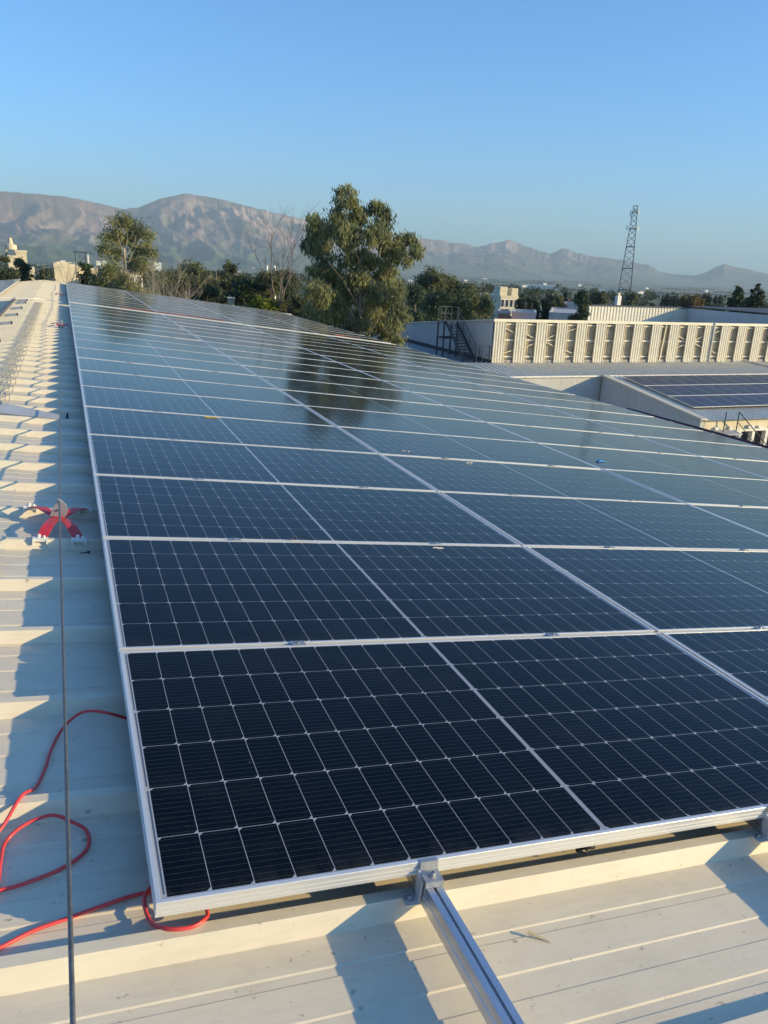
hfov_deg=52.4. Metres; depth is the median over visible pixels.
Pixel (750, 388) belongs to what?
solar panel
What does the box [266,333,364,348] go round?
solar panel
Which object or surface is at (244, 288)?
leafy tree
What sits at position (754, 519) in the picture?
solar panel
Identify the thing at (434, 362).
solar panel
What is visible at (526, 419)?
solar panel
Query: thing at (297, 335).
solar panel
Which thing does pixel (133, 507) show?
solar panel
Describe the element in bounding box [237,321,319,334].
solar panel
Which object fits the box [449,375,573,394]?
solar panel
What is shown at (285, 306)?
bush
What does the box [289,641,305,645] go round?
panel clamp
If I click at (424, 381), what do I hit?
solar panel
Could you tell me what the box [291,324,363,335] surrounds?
solar panel
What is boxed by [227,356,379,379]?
solar panel
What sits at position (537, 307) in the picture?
conifer tree
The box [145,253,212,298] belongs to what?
dead shrub
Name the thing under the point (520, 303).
conifer tree
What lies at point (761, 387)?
solar panel
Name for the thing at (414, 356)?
solar panel
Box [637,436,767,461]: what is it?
solar panel
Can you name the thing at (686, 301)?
leafy tree
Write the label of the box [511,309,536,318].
house
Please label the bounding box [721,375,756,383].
solar panel
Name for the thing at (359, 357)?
solar panel
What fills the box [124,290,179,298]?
solar panel
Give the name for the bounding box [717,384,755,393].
solar panel
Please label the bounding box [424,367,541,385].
solar panel
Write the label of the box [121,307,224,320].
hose
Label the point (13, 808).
power cable
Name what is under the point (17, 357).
thin cable
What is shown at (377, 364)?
solar panel
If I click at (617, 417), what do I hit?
solar panel
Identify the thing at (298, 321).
solar panel
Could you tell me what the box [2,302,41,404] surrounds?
thin cable
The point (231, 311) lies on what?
solar panel
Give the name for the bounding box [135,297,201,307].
solar panel
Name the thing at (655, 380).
solar panel
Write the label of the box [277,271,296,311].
pine tree
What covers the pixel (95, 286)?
solar panel
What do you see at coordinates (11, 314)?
rail stub
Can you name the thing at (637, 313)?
shed
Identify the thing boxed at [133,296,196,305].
solar panel
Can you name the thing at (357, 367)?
solar panel
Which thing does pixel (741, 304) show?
leafy tree
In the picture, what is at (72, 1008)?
steel rope
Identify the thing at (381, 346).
solar panel
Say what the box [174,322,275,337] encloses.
solar panel
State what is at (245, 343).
solar panel
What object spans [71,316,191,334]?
solar panel
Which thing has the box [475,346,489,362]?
guard rail
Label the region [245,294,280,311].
bush
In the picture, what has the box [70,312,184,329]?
solar panel
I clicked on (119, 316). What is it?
solar panel
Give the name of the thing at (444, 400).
solar panel
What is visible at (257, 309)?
solar panel
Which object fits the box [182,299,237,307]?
solar panel
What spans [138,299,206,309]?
solar panel
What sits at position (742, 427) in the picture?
stair handrail
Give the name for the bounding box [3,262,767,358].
ground
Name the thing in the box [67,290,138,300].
solar panel
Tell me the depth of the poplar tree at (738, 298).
105.70 m
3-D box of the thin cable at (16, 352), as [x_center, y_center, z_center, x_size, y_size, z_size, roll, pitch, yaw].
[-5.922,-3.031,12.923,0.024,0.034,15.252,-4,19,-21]
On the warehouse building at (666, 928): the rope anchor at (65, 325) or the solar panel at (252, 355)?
the rope anchor at (65, 325)
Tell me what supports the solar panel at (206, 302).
on the mounting rail
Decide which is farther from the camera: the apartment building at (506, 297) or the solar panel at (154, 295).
the apartment building at (506, 297)
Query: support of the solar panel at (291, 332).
on the mounting rail
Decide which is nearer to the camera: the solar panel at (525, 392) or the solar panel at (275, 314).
the solar panel at (525, 392)
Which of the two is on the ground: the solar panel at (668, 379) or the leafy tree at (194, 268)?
the leafy tree at (194, 268)
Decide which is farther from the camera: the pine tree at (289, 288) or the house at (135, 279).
the house at (135, 279)
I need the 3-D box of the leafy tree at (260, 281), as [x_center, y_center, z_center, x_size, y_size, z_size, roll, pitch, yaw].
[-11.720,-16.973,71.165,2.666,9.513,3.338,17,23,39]
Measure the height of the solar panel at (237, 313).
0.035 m
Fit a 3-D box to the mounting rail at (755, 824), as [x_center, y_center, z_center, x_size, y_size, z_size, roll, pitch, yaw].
[-5.009,-4.052,17.087,0.040,0.053,36.758,2,16,-23]
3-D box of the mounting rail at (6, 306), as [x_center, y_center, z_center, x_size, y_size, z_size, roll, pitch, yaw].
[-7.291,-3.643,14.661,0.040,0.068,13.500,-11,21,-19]
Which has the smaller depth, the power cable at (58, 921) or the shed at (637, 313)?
the power cable at (58, 921)
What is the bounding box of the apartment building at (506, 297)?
[480,286,518,318]
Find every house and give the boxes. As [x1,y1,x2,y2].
[29,266,34,279]
[129,272,142,287]
[227,297,234,304]
[497,309,510,318]
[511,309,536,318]
[564,302,577,307]
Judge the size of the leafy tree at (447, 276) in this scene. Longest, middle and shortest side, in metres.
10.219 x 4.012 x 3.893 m
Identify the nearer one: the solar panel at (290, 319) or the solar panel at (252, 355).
the solar panel at (252, 355)
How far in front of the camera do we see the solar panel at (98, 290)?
29.45 m
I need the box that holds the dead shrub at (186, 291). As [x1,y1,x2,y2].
[156,275,219,302]
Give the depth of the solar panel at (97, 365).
9.62 m
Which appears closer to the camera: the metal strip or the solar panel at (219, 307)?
the metal strip
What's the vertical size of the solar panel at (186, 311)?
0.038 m
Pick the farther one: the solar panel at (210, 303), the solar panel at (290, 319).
the solar panel at (210, 303)
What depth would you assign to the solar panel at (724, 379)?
46.68 m
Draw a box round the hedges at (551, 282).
[1,262,767,300]
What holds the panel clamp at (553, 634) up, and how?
attached to the mounting rail at (755, 824)
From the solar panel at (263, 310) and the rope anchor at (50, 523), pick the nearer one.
the rope anchor at (50, 523)
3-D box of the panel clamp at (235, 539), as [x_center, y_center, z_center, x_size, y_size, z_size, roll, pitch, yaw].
[-0.736,0.147,3.856,0.060,0.039,0.036,2,16,-23]
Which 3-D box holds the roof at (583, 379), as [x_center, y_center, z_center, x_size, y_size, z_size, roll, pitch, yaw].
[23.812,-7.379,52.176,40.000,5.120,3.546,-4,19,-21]
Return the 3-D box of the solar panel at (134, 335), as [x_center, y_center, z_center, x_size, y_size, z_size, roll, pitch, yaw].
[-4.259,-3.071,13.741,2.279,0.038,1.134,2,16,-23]
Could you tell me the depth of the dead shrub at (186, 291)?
50.65 m
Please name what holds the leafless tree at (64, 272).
on the ground
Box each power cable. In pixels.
[0,709,126,831]
[0,813,90,891]
[0,890,151,949]
[142,885,209,931]
[626,408,767,448]
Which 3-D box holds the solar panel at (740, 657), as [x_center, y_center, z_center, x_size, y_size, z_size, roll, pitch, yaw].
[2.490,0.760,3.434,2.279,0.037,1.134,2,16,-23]
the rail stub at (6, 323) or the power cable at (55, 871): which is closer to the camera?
the power cable at (55, 871)
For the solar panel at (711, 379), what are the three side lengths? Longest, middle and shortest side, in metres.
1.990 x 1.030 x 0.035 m
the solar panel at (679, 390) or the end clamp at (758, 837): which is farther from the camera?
the solar panel at (679, 390)
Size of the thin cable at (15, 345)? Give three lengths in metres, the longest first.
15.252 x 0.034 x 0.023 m
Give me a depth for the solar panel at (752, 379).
47.42 m
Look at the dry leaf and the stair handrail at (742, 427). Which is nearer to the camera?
the dry leaf
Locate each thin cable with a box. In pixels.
[0,302,36,378]
[0,303,37,388]
[0,303,39,397]
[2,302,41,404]
[8,306,41,402]
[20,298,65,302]
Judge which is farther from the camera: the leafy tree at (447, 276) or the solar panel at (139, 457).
the leafy tree at (447, 276)
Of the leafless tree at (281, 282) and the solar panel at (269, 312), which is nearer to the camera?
the solar panel at (269, 312)
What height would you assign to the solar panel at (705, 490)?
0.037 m
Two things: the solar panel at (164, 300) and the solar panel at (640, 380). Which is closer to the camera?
the solar panel at (164, 300)
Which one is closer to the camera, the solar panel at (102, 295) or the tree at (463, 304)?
the solar panel at (102, 295)
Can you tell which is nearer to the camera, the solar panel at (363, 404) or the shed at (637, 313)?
the solar panel at (363, 404)
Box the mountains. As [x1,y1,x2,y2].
[0,191,767,287]
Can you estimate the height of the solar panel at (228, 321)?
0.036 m
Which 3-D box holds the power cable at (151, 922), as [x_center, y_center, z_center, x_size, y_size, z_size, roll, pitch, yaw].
[-0.478,0.844,1.767,0.139,0.075,0.297,-4,19,-21]
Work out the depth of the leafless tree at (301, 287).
47.24 m
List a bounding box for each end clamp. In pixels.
[399,857,443,906]
[749,805,767,842]
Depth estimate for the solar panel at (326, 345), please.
18.59 m
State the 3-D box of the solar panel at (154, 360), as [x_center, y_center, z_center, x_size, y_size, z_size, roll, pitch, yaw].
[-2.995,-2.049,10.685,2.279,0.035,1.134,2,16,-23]
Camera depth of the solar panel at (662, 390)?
42.74 m
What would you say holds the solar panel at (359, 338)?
on the mounting rail
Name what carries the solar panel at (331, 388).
on the mounting rail
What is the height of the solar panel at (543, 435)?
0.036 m
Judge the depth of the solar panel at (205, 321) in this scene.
20.77 m
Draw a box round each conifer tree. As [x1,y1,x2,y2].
[515,293,527,308]
[526,295,533,309]
[533,296,541,319]
[539,298,549,319]
[563,292,567,307]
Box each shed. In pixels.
[345,319,767,362]
[586,304,767,323]
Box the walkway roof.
[344,328,484,363]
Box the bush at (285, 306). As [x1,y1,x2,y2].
[276,295,291,312]
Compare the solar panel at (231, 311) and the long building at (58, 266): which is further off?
the long building at (58, 266)
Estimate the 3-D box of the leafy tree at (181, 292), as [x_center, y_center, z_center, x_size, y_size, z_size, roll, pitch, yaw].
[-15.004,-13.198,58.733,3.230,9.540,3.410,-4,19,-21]
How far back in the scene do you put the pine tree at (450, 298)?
69.26 m
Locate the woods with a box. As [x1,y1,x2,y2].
[0,261,767,321]
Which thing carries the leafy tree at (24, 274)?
on the ground
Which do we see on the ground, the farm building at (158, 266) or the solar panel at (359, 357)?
the farm building at (158, 266)
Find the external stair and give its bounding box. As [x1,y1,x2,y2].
[435,306,476,361]
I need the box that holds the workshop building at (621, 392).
[600,374,767,444]
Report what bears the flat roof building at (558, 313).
on the ground
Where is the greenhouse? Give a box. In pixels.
[526,284,558,289]
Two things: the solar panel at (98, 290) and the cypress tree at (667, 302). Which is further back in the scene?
the cypress tree at (667, 302)
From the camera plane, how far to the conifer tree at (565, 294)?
216.17 m
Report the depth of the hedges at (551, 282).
2934.16 m
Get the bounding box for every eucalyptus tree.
[88,209,174,295]
[298,182,426,346]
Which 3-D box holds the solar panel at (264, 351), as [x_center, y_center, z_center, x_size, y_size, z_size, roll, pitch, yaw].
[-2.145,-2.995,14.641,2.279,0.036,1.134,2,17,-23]
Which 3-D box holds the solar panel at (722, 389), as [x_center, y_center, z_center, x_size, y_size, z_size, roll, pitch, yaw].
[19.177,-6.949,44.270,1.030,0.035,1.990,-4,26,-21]
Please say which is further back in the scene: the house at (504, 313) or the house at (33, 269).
the house at (504, 313)
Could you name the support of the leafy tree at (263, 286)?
on the ground
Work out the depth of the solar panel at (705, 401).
41.40 m
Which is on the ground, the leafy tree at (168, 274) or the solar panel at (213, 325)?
the leafy tree at (168, 274)
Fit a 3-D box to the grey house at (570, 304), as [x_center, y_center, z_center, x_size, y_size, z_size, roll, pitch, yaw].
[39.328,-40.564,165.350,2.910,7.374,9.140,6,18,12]
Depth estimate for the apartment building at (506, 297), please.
153.08 m
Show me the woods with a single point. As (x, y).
(533, 291)
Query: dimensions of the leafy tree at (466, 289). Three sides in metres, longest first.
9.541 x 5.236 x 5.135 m
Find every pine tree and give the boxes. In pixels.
[34,263,55,280]
[214,272,229,304]
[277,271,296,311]
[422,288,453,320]
[442,293,456,320]
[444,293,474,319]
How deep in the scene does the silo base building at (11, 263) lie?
62.41 m
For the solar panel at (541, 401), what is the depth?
13.34 m
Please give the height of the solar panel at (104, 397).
0.037 m
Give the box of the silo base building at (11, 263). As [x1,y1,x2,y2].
[7,255,16,269]
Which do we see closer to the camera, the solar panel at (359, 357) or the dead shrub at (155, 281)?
the solar panel at (359, 357)
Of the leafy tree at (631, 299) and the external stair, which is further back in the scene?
the leafy tree at (631, 299)
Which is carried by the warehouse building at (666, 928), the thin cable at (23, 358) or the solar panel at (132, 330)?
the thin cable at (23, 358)
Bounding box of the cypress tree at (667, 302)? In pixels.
[665,294,669,306]
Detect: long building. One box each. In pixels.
[53,262,78,283]
[78,267,97,276]
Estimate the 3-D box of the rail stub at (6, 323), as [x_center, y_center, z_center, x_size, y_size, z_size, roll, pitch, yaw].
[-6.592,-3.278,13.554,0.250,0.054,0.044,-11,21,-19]
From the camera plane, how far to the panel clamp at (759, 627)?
3.73 m
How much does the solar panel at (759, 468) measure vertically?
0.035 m
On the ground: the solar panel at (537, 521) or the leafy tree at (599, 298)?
the leafy tree at (599, 298)
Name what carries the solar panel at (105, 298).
on the mounting rail at (491, 998)
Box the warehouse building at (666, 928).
[0,280,767,1023]
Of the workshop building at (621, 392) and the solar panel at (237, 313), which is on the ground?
the workshop building at (621, 392)
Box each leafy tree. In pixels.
[0,252,20,279]
[6,257,34,281]
[76,262,107,286]
[148,267,182,296]
[165,271,194,298]
[175,258,212,297]
[184,270,220,302]
[212,259,239,303]
[223,269,258,306]
[231,278,260,306]
[250,275,266,299]
[255,269,280,301]
[272,267,301,312]
[286,292,309,318]
[404,265,448,320]
[406,282,426,321]
[442,272,454,281]
[444,275,464,303]
[451,280,493,319]
[470,297,496,352]
[472,287,493,356]
[482,292,495,343]
[547,294,566,308]
[566,289,591,319]
[588,289,610,304]
[623,292,638,305]
[673,293,705,309]
[736,299,745,312]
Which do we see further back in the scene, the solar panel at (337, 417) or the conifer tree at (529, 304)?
the conifer tree at (529, 304)
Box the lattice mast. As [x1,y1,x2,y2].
[618,206,639,299]
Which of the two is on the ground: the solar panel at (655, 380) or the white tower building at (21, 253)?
the white tower building at (21, 253)
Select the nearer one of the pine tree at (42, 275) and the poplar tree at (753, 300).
the pine tree at (42, 275)
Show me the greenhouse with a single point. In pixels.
(547, 286)
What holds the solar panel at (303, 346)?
on the mounting rail
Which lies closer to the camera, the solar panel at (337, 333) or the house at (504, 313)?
the solar panel at (337, 333)
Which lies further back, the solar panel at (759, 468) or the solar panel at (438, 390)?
the solar panel at (438, 390)
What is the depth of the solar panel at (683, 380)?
45.58 m
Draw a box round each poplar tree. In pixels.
[726,285,744,311]
[743,283,767,314]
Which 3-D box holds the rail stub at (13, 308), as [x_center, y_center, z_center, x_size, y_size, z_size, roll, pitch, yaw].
[-8.052,-4.462,17.085,0.250,0.054,0.044,-11,21,-19]
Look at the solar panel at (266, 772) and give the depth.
2.27 m
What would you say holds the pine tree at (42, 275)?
on the ground
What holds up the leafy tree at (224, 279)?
on the ground
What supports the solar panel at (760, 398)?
on the workshop building at (621, 392)
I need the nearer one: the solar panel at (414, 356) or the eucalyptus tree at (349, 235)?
the solar panel at (414, 356)
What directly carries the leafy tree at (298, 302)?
on the ground
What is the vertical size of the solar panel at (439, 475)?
0.037 m
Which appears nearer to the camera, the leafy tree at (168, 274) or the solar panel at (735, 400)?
the solar panel at (735, 400)
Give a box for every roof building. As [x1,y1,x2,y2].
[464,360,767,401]
[548,307,578,319]
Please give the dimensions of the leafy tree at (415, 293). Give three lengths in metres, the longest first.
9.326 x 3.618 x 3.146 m
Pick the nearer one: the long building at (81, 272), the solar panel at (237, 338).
the solar panel at (237, 338)
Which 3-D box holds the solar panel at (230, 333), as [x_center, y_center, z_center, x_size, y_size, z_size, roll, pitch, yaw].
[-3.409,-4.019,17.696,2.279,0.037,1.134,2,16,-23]
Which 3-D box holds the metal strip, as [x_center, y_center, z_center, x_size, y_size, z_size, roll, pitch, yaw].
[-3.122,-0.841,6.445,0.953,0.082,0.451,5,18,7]
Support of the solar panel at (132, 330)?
on the mounting rail at (491, 998)
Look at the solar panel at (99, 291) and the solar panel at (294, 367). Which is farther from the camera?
the solar panel at (99, 291)
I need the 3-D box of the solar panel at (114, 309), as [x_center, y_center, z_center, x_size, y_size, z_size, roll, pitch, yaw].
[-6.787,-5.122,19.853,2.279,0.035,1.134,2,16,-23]
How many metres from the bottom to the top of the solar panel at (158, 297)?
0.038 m
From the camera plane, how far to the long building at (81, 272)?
85.43 m
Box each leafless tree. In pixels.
[36,253,83,282]
[242,204,316,309]
[285,252,307,313]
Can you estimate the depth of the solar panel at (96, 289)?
30.51 m
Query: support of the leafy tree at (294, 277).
on the ground
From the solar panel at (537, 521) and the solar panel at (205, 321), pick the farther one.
the solar panel at (205, 321)
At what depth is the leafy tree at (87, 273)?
60.80 m
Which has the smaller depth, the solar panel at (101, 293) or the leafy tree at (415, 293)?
the solar panel at (101, 293)
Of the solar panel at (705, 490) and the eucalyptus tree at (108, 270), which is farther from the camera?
the eucalyptus tree at (108, 270)
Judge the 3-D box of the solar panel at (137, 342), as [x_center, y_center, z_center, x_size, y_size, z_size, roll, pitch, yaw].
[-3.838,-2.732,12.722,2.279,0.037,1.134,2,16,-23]
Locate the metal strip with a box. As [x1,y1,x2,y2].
[0,403,58,418]
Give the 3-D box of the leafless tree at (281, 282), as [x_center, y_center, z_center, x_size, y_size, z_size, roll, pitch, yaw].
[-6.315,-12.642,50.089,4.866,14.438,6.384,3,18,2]
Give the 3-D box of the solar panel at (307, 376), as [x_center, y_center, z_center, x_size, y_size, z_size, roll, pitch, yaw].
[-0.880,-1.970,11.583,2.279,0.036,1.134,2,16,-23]
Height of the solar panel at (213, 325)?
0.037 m
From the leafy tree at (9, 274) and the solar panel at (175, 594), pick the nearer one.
the solar panel at (175, 594)
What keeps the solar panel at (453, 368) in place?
on the mounting rail
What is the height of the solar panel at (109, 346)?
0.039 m
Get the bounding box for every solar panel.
[66,282,123,290]
[66,283,126,292]
[66,284,127,293]
[66,285,131,295]
[67,287,132,296]
[67,288,135,298]
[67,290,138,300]
[67,291,141,302]
[67,293,145,304]
[68,295,148,306]
[68,297,152,309]
[68,299,158,313]
[69,303,165,317]
[69,305,170,320]
[70,308,176,324]
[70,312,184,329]
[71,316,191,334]
[71,320,201,340]
[72,326,210,346]
[73,332,223,354]
[74,339,238,364]
[75,347,255,375]
[77,357,275,388]
[78,370,301,404]
[81,385,333,425]
[84,406,377,453]
[88,434,435,491]
[94,474,520,545]
[103,538,653,657]
[119,632,767,917]
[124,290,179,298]
[127,292,181,299]
[128,293,187,301]
[130,294,191,303]
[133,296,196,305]
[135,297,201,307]
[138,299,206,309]
[141,301,211,311]
[144,303,219,314]
[147,305,226,317]
[152,308,231,319]
[155,310,241,324]
[162,314,253,328]
[167,318,263,332]
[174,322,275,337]
[180,298,231,305]
[180,326,288,342]
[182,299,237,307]
[186,330,300,347]
[188,301,243,309]
[190,302,249,311]
[194,335,317,354]
[195,304,256,313]
[200,306,262,315]
[204,341,334,361]
[205,308,271,318]
[210,310,278,320]
[214,348,354,369]
[217,313,287,323]
[222,315,296,326]
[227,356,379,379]
[229,318,305,329]
[232,305,285,313]
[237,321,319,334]
[238,307,288,314]
[241,308,295,316]
[241,365,409,391]
[247,310,303,318]
[247,325,333,338]
[254,312,310,320]
[257,329,349,343]
[258,376,441,404]
[260,314,321,323]
[266,316,331,326]
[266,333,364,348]
[275,319,338,328]
[279,338,380,353]
[279,389,483,421]
[285,322,353,332]
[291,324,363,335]
[291,343,398,359]
[300,327,374,338]
[304,348,420,366]
[305,405,532,441]
[313,331,390,343]
[321,355,442,373]
[328,336,409,348]
[338,362,470,382]
[338,427,599,468]
[340,340,424,352]
[353,344,445,358]
[360,371,503,393]
[368,349,466,364]
[381,454,682,502]
[383,380,537,404]
[384,354,488,370]
[403,360,513,377]
[412,392,581,418]
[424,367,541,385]
[440,492,767,550]
[445,405,633,435]
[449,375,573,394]
[477,384,609,404]
[486,422,695,455]
[507,394,652,416]
[525,546,767,633]
[538,443,767,479]
[542,405,701,430]
[586,419,758,446]
[603,469,767,507]
[622,376,656,385]
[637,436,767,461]
[638,376,672,384]
[645,385,682,395]
[653,375,687,384]
[660,385,696,395]
[661,629,767,702]
[665,375,701,384]
[668,396,709,407]
[675,385,712,394]
[679,375,713,384]
[686,395,724,406]
[689,504,767,535]
[690,385,727,394]
[694,375,728,383]
[699,395,739,406]
[699,456,767,477]
[705,384,740,394]
[707,375,742,383]
[715,395,754,405]
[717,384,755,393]
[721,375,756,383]
[731,384,767,393]
[731,394,767,405]
[735,375,767,383]
[743,394,767,403]
[745,374,767,381]
[746,384,767,391]
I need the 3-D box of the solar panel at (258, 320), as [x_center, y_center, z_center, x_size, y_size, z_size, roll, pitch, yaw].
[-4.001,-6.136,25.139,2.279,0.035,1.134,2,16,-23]
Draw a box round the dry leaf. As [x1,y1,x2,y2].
[527,930,550,942]
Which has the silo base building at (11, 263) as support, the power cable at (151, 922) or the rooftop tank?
the rooftop tank
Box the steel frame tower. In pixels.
[73,251,88,282]
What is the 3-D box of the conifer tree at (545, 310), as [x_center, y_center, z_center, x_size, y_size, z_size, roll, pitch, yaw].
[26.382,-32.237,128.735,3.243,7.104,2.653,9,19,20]
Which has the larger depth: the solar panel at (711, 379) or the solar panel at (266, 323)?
the solar panel at (711, 379)
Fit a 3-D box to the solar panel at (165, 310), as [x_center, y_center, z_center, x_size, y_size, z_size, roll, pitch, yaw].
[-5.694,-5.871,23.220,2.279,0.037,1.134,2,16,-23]
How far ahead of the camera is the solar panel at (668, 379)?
45.19 m
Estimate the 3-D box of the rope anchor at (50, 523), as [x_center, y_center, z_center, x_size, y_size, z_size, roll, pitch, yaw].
[-1.645,0.011,3.945,0.339,0.136,0.561,2,16,-23]
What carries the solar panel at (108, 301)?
on the mounting rail at (491, 998)
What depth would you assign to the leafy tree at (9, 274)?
53.32 m
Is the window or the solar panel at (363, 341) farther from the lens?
the window
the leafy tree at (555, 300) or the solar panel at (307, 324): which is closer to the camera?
the solar panel at (307, 324)
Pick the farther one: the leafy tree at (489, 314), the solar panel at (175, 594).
the leafy tree at (489, 314)
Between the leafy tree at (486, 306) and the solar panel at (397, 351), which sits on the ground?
the leafy tree at (486, 306)
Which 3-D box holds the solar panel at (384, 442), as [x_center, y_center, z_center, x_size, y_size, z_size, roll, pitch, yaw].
[0.804,-0.605,7.510,2.279,0.038,1.134,2,17,-23]
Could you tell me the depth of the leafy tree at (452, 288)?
79.32 m
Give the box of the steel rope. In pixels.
[58,309,75,1023]
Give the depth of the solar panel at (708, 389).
43.83 m
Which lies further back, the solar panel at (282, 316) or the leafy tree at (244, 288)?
the leafy tree at (244, 288)
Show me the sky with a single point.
(541, 125)
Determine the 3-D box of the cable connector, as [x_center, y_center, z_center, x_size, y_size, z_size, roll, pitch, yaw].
[0.479,0.874,2.063,0.160,0.067,0.027,3,18,1]
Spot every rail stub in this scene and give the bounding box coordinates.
[0,321,12,324]
[4,313,17,316]
[10,306,22,309]
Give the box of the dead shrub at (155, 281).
[133,247,189,297]
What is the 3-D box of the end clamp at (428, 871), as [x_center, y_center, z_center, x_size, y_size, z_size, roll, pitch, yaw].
[0.099,0.863,1.817,0.106,0.089,0.053,2,16,-23]
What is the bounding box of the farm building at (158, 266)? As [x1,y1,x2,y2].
[154,262,161,271]
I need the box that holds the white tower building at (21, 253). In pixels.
[15,250,26,270]
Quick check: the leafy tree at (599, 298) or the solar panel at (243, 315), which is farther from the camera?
the leafy tree at (599, 298)
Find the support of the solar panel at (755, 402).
on the workshop building at (621, 392)
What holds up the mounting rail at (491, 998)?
on the warehouse building at (666, 928)
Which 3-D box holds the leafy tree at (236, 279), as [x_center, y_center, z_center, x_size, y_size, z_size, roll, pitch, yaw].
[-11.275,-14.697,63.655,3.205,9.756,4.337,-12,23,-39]
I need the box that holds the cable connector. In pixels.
[575,845,595,853]
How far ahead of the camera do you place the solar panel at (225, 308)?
30.30 m
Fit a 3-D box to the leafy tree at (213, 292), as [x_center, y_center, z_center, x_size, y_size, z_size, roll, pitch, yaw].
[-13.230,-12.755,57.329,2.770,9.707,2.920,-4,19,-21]
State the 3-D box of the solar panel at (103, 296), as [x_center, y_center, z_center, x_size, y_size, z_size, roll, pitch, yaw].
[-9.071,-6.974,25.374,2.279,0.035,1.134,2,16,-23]
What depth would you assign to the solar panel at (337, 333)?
25.02 m
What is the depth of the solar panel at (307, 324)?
28.11 m
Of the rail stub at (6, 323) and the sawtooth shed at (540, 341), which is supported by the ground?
the sawtooth shed at (540, 341)
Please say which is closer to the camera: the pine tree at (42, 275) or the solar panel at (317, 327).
the solar panel at (317, 327)
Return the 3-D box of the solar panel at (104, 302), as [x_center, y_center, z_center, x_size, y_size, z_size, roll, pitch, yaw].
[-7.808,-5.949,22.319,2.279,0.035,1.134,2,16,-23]
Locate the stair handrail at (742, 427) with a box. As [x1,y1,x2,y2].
[723,411,767,445]
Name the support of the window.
in the apartment building at (506, 297)
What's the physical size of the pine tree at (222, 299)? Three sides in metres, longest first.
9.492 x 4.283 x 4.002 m
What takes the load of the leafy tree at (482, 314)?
on the ground
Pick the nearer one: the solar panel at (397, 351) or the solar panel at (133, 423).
the solar panel at (133, 423)
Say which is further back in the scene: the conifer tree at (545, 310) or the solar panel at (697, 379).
the conifer tree at (545, 310)
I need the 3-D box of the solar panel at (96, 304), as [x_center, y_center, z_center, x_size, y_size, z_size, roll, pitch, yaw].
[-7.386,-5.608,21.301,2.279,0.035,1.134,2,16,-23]
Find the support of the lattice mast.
on the ground
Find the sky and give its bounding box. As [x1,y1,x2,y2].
[0,0,767,275]
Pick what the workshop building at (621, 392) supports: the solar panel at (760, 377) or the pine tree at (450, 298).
the solar panel at (760, 377)
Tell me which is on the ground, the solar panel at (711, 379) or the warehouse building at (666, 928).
the warehouse building at (666, 928)
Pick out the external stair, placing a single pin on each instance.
(453, 337)
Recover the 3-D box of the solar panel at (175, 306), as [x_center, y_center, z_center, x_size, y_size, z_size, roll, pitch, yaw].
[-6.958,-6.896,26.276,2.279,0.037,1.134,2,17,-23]
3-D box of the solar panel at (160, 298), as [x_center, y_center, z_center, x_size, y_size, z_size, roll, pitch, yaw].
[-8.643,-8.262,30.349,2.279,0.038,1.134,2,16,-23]
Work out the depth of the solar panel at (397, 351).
20.49 m
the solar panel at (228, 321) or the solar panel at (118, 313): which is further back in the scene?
the solar panel at (228, 321)
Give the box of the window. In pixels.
[505,299,508,306]
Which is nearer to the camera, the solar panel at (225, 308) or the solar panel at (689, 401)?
the solar panel at (225, 308)
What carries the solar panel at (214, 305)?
on the mounting rail
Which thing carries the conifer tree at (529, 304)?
on the ground
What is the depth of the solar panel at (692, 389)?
43.50 m
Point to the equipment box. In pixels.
(618, 297)
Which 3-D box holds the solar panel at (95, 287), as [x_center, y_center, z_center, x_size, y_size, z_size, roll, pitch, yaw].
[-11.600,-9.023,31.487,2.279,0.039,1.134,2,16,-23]
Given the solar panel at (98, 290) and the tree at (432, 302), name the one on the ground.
the tree at (432, 302)
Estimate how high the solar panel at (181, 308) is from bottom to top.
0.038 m
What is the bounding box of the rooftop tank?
[4,238,16,254]
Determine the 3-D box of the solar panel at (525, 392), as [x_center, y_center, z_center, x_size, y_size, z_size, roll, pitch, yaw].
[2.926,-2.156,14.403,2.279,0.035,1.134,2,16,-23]
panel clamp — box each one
[229,538,241,540]
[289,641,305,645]
[546,633,560,636]
[753,626,765,629]
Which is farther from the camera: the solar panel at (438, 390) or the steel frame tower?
the steel frame tower
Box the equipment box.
[614,292,621,304]
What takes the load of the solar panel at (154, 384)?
on the mounting rail at (755, 824)
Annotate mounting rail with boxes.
[0,297,15,316]
[406,875,524,1023]
[745,818,762,833]
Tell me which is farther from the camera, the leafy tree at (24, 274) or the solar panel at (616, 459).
the leafy tree at (24, 274)
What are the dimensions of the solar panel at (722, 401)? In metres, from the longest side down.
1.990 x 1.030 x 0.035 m
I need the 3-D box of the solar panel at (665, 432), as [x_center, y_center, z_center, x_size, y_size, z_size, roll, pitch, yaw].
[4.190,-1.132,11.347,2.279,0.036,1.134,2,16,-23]
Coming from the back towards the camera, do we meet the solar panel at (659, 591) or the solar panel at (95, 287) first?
the solar panel at (95, 287)
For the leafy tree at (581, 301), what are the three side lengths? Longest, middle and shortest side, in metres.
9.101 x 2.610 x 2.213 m
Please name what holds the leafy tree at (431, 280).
on the ground
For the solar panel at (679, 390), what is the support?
on the workshop building at (621, 392)
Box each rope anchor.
[23,498,91,545]
[50,319,69,328]
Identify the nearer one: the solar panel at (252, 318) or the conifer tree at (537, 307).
the solar panel at (252, 318)

